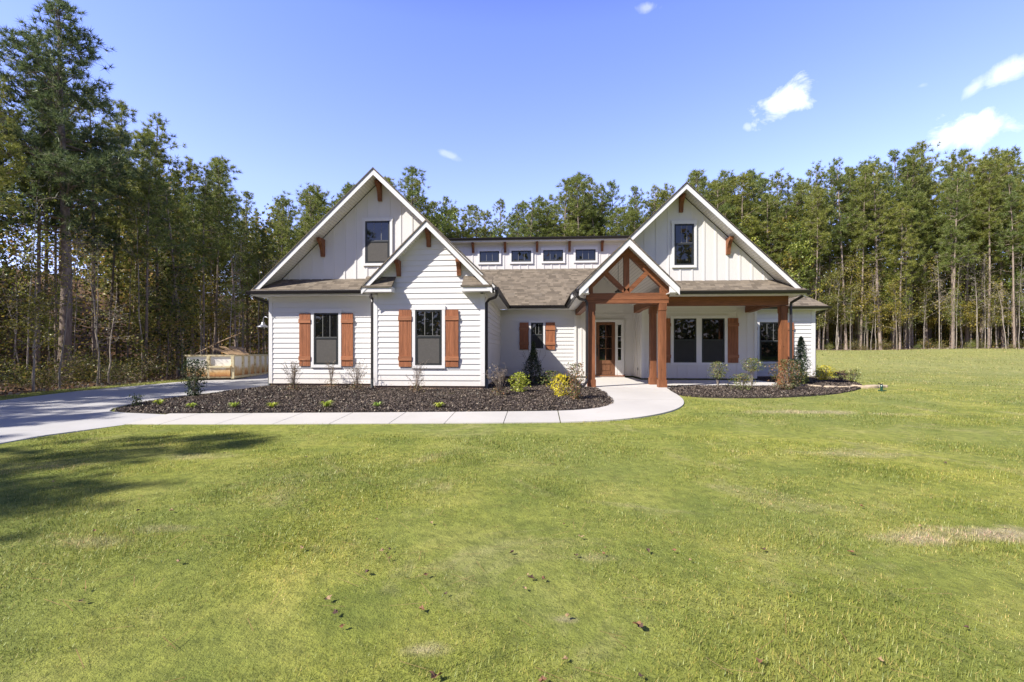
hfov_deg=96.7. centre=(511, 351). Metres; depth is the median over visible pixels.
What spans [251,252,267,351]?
sapling
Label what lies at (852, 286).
broadleaf tree
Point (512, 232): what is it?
pine tree
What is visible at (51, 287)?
sapling
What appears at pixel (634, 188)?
pine tree
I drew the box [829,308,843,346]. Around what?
broadleaf tree
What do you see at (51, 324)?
broadleaf tree
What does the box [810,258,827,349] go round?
sapling
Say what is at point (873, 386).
edging stone
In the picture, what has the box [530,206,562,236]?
pine tree
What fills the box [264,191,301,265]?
pine tree
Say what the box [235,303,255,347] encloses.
sapling
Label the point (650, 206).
pine tree
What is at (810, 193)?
pine tree
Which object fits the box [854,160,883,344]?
pine tree
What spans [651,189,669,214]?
pine tree
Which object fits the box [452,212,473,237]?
pine tree
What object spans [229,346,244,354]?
board
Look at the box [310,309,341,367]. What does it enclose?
window
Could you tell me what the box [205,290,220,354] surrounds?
sapling
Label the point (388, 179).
pine tree
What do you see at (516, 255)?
window
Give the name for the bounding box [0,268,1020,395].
ground
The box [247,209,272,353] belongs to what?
pine tree
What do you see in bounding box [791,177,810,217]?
pine tree
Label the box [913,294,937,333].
broadleaf tree
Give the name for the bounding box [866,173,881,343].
pine tree
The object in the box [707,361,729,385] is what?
azalea shrub
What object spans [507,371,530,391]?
golden shrub
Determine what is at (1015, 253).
pine tree
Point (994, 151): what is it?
pine tree
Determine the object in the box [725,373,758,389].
azalea shrub
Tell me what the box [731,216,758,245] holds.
broadleaf tree
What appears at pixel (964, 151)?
pine tree
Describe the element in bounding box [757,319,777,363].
window
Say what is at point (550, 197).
pine tree
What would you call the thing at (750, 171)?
pine tree
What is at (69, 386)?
leaf litter
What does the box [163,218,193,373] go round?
sapling
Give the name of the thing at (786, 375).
bronze shrub
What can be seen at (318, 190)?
pine tree
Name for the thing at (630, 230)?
pine tree
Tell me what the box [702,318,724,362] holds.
window
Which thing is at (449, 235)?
pine tree
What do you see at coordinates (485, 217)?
pine tree
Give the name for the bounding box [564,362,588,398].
bronze shrub
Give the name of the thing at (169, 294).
broadleaf tree
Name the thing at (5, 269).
sapling
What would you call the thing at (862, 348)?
woodland shrub
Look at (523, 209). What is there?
pine tree
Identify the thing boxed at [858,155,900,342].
pine tree
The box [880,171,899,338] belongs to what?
pine tree
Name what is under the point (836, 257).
pine tree
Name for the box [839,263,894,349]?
broadleaf tree
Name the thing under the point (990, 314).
sapling
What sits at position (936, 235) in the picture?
pine tree
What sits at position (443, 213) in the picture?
broadleaf tree
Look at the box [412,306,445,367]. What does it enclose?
window
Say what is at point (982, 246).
pine tree
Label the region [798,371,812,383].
shrub
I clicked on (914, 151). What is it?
pine tree
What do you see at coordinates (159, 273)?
sapling
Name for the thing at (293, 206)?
pine tree
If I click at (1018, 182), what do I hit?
pine tree
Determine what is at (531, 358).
holly shrub
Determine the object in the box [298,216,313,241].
pine tree
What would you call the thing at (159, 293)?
sapling
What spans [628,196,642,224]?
pine tree
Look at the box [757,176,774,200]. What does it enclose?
pine tree
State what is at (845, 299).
broadleaf tree
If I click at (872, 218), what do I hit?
pine tree
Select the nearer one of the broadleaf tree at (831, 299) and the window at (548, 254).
the window at (548, 254)
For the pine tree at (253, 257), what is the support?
on the ground at (78, 338)
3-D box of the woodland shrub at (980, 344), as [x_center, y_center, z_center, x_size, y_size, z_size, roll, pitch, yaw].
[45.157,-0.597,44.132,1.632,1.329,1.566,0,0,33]
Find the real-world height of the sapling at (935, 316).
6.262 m
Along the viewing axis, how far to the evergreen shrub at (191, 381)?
14.15 m
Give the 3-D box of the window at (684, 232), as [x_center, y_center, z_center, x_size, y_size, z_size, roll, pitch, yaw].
[6.221,-3.900,16.451,0.910,1.700,0.048,0,0,3]
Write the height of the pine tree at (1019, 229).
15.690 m
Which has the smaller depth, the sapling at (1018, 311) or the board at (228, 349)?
the board at (228, 349)
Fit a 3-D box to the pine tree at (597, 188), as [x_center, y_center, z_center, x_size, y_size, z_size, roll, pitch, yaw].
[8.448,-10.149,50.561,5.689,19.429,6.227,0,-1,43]
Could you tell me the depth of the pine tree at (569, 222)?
49.91 m
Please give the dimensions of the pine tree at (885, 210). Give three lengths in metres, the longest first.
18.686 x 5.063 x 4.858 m
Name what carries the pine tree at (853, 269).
on the ground at (78, 338)
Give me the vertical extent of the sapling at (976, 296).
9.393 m
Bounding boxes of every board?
[209,347,235,354]
[219,346,240,354]
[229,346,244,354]
[236,347,249,354]
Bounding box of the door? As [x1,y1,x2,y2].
[596,322,614,374]
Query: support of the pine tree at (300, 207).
on the ground at (78, 338)
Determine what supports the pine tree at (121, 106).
on the ground at (78, 338)
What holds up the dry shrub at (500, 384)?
on the mulch bed at (150, 412)
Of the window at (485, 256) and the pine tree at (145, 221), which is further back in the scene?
the pine tree at (145, 221)
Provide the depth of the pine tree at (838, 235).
45.14 m
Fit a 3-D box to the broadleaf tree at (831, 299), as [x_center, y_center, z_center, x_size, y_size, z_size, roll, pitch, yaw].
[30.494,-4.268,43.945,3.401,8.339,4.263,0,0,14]
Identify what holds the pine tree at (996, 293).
on the ground at (78, 338)
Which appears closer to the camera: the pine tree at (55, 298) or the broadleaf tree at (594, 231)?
the pine tree at (55, 298)
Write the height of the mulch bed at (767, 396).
0.239 m
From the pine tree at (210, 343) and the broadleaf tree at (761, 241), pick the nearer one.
the pine tree at (210, 343)
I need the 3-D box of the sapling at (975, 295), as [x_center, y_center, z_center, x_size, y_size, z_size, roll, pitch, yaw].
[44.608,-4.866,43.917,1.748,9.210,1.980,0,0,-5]
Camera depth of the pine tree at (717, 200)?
45.89 m
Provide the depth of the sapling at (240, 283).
28.83 m
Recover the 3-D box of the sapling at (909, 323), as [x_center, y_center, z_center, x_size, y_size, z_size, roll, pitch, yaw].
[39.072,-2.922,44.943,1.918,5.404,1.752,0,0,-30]
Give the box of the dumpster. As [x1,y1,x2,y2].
[185,354,267,379]
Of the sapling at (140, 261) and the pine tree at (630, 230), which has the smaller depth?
the sapling at (140, 261)
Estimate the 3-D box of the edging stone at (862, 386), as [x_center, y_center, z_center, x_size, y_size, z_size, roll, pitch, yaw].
[11.643,1.169,15.251,0.479,0.110,0.215,6,-2,25]
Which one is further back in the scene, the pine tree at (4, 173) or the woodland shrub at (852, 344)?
the woodland shrub at (852, 344)
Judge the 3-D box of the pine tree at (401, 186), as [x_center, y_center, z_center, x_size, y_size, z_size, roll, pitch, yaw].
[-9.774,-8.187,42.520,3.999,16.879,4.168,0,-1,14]
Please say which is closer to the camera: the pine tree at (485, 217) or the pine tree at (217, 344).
the pine tree at (217, 344)
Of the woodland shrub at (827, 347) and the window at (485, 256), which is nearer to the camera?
the window at (485, 256)
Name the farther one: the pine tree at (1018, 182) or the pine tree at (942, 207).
the pine tree at (1018, 182)
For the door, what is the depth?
21.03 m
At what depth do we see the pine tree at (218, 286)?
36.33 m
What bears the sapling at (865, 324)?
on the ground at (78, 338)
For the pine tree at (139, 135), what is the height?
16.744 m
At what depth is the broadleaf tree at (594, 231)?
47.96 m
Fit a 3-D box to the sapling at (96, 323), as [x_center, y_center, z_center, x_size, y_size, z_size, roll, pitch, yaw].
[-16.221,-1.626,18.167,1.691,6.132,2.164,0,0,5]
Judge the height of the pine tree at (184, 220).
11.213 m
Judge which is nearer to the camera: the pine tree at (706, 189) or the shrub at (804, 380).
the shrub at (804, 380)
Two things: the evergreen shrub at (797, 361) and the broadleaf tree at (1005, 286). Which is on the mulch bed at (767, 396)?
the evergreen shrub at (797, 361)
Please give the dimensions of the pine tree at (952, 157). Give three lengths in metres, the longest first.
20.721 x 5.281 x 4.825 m
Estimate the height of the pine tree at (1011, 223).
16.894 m
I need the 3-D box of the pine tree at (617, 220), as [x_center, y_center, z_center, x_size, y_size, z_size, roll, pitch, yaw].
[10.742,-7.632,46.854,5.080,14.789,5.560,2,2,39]
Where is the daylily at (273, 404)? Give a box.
[266,402,278,407]
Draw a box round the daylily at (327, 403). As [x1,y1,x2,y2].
[322,400,333,407]
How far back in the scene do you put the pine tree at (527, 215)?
54.98 m
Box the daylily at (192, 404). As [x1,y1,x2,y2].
[186,402,196,407]
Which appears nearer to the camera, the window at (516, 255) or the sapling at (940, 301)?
the window at (516, 255)
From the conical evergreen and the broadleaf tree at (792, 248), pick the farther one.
the broadleaf tree at (792, 248)
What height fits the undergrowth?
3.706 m
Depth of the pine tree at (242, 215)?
42.13 m
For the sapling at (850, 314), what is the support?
on the ground at (78, 338)
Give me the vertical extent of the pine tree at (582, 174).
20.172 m
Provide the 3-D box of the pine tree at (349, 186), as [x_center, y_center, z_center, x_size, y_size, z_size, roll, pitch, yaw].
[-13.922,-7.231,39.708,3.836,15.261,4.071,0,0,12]
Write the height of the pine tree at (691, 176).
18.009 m
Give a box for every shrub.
[0,350,46,392]
[0,362,41,387]
[12,341,109,387]
[12,362,80,390]
[50,346,120,380]
[73,352,105,381]
[90,359,147,385]
[109,346,175,383]
[128,393,145,405]
[133,352,175,377]
[162,345,195,373]
[162,355,183,374]
[177,359,208,395]
[281,360,303,389]
[319,360,338,386]
[344,356,367,389]
[406,361,426,390]
[483,363,509,395]
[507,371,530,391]
[518,341,553,383]
[535,370,567,385]
[548,372,571,395]
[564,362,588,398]
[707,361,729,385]
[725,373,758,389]
[741,358,765,385]
[766,359,805,389]
[789,359,806,385]
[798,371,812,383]
[812,364,836,379]
[825,342,834,349]
[833,371,848,380]
[842,338,861,349]
[843,369,860,381]
[855,343,868,349]
[871,339,891,349]
[916,337,935,347]
[963,340,976,348]
[973,341,986,347]
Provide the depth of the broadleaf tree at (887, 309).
48.75 m
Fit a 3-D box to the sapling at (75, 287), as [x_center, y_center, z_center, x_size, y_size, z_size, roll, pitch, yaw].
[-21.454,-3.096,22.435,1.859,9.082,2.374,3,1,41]
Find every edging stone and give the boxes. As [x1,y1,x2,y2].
[851,385,867,388]
[864,385,878,387]
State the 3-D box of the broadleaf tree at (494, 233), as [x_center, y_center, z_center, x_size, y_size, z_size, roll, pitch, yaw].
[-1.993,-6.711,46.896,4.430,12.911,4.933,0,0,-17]
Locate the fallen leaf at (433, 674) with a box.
[430,671,442,677]
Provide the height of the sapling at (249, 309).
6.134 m
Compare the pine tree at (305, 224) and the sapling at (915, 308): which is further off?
the sapling at (915, 308)
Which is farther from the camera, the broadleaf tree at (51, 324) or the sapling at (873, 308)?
the sapling at (873, 308)
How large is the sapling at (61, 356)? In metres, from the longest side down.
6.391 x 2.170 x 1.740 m
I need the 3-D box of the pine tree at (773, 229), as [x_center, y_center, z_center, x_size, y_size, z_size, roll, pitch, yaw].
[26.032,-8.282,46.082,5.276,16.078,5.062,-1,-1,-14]
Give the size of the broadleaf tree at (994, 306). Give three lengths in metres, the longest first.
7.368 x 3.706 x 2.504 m
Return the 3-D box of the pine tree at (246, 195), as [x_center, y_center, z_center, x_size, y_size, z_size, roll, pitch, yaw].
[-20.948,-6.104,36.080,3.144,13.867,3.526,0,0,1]
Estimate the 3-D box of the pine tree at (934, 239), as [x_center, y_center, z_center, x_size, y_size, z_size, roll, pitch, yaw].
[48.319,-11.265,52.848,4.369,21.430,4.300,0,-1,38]
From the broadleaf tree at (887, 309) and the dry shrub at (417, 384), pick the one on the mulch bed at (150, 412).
the dry shrub at (417, 384)
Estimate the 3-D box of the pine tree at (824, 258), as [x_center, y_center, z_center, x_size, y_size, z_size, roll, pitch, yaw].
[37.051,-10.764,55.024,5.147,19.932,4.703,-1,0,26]
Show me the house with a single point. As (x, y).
(381, 275)
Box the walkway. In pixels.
[126,388,683,424]
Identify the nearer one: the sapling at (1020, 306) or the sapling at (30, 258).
the sapling at (30, 258)
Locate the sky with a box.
[0,0,1023,306]
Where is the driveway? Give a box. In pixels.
[0,374,267,443]
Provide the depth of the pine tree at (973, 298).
51.59 m
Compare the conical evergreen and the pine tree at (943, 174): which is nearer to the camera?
the conical evergreen
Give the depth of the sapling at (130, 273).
23.75 m
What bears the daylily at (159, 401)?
on the mulch bed at (150, 412)
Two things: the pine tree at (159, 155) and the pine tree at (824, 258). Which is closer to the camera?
the pine tree at (159, 155)
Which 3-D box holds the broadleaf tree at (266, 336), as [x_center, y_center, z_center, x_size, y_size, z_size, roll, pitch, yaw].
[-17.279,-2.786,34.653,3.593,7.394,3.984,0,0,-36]
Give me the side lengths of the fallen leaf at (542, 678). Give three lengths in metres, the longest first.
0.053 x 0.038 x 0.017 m
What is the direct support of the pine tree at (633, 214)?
on the ground at (78, 338)
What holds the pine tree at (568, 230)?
on the ground at (78, 338)
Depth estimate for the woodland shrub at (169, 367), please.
25.87 m
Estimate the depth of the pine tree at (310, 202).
35.83 m
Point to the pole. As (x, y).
(218, 342)
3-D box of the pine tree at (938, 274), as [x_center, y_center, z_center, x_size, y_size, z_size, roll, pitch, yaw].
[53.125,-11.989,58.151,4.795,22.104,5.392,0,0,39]
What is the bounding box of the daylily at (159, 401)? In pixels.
[153,399,163,404]
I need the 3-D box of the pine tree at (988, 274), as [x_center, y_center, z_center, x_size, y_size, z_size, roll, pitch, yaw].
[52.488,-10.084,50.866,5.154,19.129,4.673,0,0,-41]
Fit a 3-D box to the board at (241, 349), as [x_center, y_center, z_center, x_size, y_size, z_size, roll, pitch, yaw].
[-13.698,-0.054,23.169,1.023,0.398,0.240,0,0,39]
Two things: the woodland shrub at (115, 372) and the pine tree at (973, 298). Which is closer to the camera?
the woodland shrub at (115, 372)
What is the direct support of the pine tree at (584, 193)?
on the ground at (78, 338)
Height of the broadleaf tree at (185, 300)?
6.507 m
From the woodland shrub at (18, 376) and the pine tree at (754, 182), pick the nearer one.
the woodland shrub at (18, 376)
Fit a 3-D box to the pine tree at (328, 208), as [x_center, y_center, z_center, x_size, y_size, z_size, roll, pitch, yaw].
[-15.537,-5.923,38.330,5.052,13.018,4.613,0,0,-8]
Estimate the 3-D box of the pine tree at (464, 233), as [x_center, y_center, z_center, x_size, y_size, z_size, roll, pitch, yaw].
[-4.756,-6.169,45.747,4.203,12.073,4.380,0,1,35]
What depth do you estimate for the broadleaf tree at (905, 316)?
43.32 m
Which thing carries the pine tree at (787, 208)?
on the ground at (78, 338)
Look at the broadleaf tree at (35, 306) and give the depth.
15.82 m
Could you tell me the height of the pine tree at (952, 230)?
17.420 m
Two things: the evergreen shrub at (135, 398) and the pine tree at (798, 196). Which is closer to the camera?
the evergreen shrub at (135, 398)
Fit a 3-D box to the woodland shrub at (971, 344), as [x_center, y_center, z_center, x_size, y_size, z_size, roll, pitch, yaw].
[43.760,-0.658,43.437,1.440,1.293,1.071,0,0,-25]
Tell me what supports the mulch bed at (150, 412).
on the ground at (78, 338)
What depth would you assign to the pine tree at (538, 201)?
49.07 m
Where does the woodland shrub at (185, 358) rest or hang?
on the ground at (78, 338)
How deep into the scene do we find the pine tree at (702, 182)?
47.79 m
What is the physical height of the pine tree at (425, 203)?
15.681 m
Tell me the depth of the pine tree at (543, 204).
49.20 m
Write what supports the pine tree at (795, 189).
on the ground at (78, 338)
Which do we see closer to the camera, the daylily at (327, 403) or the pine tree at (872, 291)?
the daylily at (327, 403)
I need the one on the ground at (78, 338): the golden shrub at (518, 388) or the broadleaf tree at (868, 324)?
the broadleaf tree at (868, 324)
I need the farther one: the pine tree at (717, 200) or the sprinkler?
the pine tree at (717, 200)
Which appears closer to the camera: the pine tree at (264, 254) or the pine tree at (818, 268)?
the pine tree at (264, 254)
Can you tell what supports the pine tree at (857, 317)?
on the ground at (78, 338)
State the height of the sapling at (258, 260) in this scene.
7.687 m
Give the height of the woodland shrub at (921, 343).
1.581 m
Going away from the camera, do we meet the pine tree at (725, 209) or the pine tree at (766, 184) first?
the pine tree at (725, 209)
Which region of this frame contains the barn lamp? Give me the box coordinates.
[257,317,267,326]
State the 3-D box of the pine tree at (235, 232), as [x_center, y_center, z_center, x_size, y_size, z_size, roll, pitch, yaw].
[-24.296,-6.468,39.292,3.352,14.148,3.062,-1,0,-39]
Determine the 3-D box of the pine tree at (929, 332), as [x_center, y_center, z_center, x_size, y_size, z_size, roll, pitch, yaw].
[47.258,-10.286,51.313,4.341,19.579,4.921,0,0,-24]
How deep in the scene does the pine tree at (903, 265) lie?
51.16 m
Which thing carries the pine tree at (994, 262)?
on the ground at (78, 338)
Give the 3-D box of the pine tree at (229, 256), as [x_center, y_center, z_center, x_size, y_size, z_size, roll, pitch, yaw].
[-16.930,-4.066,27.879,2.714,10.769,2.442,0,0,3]
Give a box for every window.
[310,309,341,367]
[362,217,392,265]
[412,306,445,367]
[477,248,500,264]
[509,248,532,263]
[529,320,544,349]
[541,247,564,262]
[573,247,597,262]
[671,220,696,267]
[674,318,695,362]
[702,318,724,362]
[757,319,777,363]
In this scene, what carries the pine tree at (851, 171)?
on the ground at (78, 338)
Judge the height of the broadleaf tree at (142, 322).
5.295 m
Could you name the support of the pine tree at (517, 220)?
on the ground at (78, 338)
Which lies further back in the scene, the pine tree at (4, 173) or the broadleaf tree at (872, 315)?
the broadleaf tree at (872, 315)
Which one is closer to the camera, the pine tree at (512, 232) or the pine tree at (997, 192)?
the pine tree at (997, 192)
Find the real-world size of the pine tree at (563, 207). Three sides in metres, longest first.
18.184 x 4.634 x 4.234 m
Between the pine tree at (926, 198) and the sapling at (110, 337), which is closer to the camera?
the sapling at (110, 337)
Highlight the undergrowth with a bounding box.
[0,336,1023,390]
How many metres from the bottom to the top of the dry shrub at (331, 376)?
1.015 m
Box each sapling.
[0,161,31,282]
[0,226,36,376]
[0,284,39,380]
[1,160,74,385]
[24,276,78,376]
[38,221,103,389]
[46,203,89,366]
[62,225,117,382]
[65,234,141,385]
[90,291,140,383]
[109,191,149,378]
[111,192,174,381]
[130,259,171,359]
[148,255,170,303]
[152,266,191,376]
[155,266,197,378]
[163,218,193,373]
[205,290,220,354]
[212,253,244,348]
[223,235,257,346]
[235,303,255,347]
[236,285,256,353]
[247,257,268,353]
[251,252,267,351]
[260,254,281,322]
[263,253,271,310]
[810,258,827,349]
[812,268,831,344]
[827,260,848,349]
[839,284,860,349]
[854,309,874,348]
[863,274,883,349]
[867,274,885,349]
[902,298,915,348]
[907,273,921,346]
[913,283,942,346]
[924,255,952,348]
[929,290,942,341]
[932,274,948,341]
[938,289,963,348]
[949,254,968,347]
[964,252,986,347]
[966,253,991,347]
[974,293,996,347]
[975,247,995,343]
[979,293,1011,345]
[990,275,1011,348]
[998,289,1018,345]
[1007,281,1022,327]
[1009,254,1023,348]
[1012,292,1023,325]
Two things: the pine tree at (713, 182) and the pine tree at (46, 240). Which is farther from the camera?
the pine tree at (713, 182)
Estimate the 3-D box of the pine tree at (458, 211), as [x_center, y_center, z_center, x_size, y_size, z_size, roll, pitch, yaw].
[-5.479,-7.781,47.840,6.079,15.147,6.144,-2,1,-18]
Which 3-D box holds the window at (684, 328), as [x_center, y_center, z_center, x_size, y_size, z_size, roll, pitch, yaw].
[7.228,-0.480,19.023,0.930,1.840,0.034,0,0,3]
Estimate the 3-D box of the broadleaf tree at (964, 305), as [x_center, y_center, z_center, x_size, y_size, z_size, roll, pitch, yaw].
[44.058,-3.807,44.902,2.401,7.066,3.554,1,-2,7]
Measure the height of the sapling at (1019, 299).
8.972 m
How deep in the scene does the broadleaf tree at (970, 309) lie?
49.50 m
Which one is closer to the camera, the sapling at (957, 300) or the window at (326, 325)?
the window at (326, 325)
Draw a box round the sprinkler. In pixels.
[878,383,886,390]
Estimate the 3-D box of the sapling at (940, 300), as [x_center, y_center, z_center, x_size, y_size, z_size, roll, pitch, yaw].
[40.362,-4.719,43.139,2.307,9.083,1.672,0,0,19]
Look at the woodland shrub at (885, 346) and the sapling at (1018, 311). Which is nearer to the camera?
the woodland shrub at (885, 346)
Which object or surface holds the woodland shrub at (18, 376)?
on the ground at (78, 338)
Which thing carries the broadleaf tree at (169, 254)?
on the ground at (78, 338)
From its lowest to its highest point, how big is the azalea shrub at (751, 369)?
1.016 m
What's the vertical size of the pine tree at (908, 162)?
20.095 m
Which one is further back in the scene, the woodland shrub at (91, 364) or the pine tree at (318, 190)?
the pine tree at (318, 190)
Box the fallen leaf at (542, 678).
[538,675,546,681]
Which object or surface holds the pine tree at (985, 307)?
on the ground at (78, 338)
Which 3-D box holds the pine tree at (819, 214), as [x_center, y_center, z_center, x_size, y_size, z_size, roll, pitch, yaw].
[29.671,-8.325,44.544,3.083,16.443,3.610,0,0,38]
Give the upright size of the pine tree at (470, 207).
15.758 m
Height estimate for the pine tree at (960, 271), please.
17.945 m
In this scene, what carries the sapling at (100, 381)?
on the ground at (78, 338)
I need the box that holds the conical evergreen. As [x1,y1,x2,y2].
[793,336,811,377]
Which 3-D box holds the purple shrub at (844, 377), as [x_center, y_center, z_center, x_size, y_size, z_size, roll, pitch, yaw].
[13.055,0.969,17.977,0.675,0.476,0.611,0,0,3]
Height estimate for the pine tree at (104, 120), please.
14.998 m
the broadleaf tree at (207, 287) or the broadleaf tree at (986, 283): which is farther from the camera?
the broadleaf tree at (986, 283)
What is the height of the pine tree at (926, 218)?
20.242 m
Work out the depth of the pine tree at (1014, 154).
46.27 m
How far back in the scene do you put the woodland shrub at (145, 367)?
21.31 m
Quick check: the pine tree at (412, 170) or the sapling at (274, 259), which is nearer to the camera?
the sapling at (274, 259)
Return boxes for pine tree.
[0,0,156,383]
[0,39,37,214]
[0,55,84,382]
[0,75,33,253]
[11,46,100,339]
[14,77,105,319]
[17,94,91,375]
[31,61,88,329]
[32,81,132,377]
[71,99,149,367]
[82,122,146,369]
[115,161,176,380]
[118,122,168,363]
[121,111,192,375]
[125,129,171,338]
[135,182,209,377]
[149,168,198,369]
[161,193,218,354]
[169,155,202,350]
[170,155,256,354]
[179,163,231,354]
[188,168,238,354]
[190,157,245,353]
[194,200,229,353]
[207,198,256,346]
[215,199,233,344]
[220,217,272,348]
[224,198,243,350]
[231,190,266,351]
[234,211,253,350]
[246,225,278,353]
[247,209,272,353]
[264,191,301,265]
[265,198,292,266]
[268,199,300,259]
[283,182,326,254]
[288,189,319,241]
[289,183,336,245]
[293,184,321,241]
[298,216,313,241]
[316,206,332,215]
[331,186,346,205]
[337,182,353,200]
[384,176,395,186]
[396,165,431,221]
[397,177,425,209]
[404,178,436,226]
[411,195,435,217]
[424,199,439,217]
[434,196,460,237]
[443,207,473,237]
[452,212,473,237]
[454,231,472,237]
[459,204,481,237]
[465,204,489,237]
[472,210,499,237]
[473,227,490,236]
[487,197,510,236]
[502,215,522,235]
[506,203,529,236]
[506,228,518,236]
[509,196,548,236]
[514,200,536,236]
[520,213,534,231]
[526,200,556,236]
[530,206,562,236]
[532,194,554,236]
[538,194,562,231]
[545,178,584,236]
[545,203,567,230]
[553,174,598,235]
[556,186,583,234]
[559,202,584,235]
[568,171,601,233]
[571,181,600,235]
[576,174,608,235]
[576,209,602,235]
[588,183,615,235]
[598,179,628,235]
[600,207,634,235]
[613,207,630,230]
[619,209,641,234]
[622,218,635,234]
[625,185,648,230]
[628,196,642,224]
[638,200,660,223]
[640,183,664,222]
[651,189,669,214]
[655,183,675,207]
[686,168,717,209]
[691,170,713,200]
[694,176,715,199]
[704,169,746,220]
[705,179,734,217]
[706,181,741,223]
[710,176,770,228]
[717,204,747,233]
[724,173,757,236]
[724,173,786,264]
[735,169,770,218]
[739,168,773,254]
[748,178,792,269]
[749,193,790,269]
[753,201,792,262]
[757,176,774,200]
[760,168,796,260]
[770,173,805,265]
[770,203,816,287]
[773,193,823,298]
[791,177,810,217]
[791,185,822,266]
[795,160,844,297]
[800,186,832,318]
[800,206,833,312]
[802,179,828,289]
[802,195,840,349]
[807,185,837,338]
[810,166,853,346]
[820,157,864,349]
[822,180,859,331]
[823,166,870,348]
[826,165,884,343]
[836,171,881,347]
[838,175,871,338]
[844,165,886,346]
[849,163,909,349]
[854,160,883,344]
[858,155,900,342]
[864,155,883,289]
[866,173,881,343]
[877,148,920,347]
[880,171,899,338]
[882,146,934,348]
[882,179,918,339]
[882,201,926,349]
[884,154,940,347]
[889,149,928,348]
[897,181,945,308]
[900,160,936,308]
[907,139,955,347]
[907,176,947,339]
[913,176,944,343]
[919,167,943,337]
[924,186,981,332]
[925,149,987,347]
[927,170,987,348]
[933,160,972,344]
[935,148,992,340]
[938,182,981,345]
[943,155,1003,346]
[955,177,1005,297]
[960,154,1016,347]
[962,165,1016,340]
[963,153,1013,348]
[963,165,997,342]
[966,146,1023,347]
[970,164,991,345]
[975,187,995,340]
[976,143,1023,347]
[984,168,1023,346]
[984,176,1023,348]
[992,150,1020,344]
[1001,151,1023,340]
[1002,191,1023,276]
[1003,167,1023,262]
[1004,156,1023,322]
[1010,193,1023,256]
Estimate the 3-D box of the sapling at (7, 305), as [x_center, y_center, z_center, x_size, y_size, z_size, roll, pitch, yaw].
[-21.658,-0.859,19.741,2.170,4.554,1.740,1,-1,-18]
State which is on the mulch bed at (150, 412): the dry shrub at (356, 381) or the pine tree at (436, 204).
the dry shrub at (356, 381)
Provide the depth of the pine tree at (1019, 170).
47.01 m
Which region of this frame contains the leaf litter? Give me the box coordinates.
[0,345,1023,395]
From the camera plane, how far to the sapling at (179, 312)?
23.23 m
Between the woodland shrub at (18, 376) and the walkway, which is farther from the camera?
the woodland shrub at (18, 376)
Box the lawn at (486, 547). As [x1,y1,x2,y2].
[0,349,1023,681]
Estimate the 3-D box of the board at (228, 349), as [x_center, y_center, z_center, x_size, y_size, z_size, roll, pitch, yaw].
[-13.809,-0.064,22.293,1.399,0.439,0.260,0,0,29]
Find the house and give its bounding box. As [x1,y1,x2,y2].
[245,167,831,388]
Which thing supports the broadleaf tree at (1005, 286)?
on the ground at (78, 338)
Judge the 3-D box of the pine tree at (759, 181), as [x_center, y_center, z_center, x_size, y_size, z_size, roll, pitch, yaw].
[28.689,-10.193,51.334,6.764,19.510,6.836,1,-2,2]
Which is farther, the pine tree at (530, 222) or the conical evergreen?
the pine tree at (530, 222)
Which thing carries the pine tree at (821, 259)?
on the ground at (78, 338)
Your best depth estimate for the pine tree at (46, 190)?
20.28 m
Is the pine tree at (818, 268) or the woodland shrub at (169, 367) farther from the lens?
the pine tree at (818, 268)
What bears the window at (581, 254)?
in the house
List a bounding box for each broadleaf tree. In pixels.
[0,233,14,274]
[0,249,77,391]
[44,281,81,340]
[118,280,160,360]
[122,236,217,379]
[142,256,197,366]
[151,197,195,354]
[155,229,231,354]
[160,260,200,357]
[194,273,257,353]
[257,313,267,348]
[422,201,461,235]
[484,223,500,236]
[574,219,605,235]
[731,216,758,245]
[752,214,833,298]
[753,237,772,253]
[769,199,806,266]
[782,219,823,297]
[816,263,862,349]
[816,264,847,349]
[827,247,872,348]
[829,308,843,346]
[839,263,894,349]
[856,299,876,332]
[863,290,883,343]
[870,278,922,349]
[873,273,907,347]
[874,255,917,347]
[896,253,948,347]
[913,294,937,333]
[920,272,949,320]
[941,278,979,348]
[942,290,967,325]
[948,284,984,335]
[959,297,983,342]
[964,272,1011,347]
[974,274,1012,347]
[987,251,1023,345]
[1005,271,1023,316]
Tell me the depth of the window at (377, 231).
16.10 m
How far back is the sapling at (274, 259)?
30.09 m
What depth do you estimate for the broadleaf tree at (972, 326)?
45.73 m
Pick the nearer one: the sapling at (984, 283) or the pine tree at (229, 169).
the pine tree at (229, 169)
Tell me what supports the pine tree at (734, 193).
on the ground at (78, 338)
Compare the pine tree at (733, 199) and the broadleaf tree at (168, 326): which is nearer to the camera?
the broadleaf tree at (168, 326)
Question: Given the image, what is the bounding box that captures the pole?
[195,333,240,353]
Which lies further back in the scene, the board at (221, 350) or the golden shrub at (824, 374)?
the board at (221, 350)

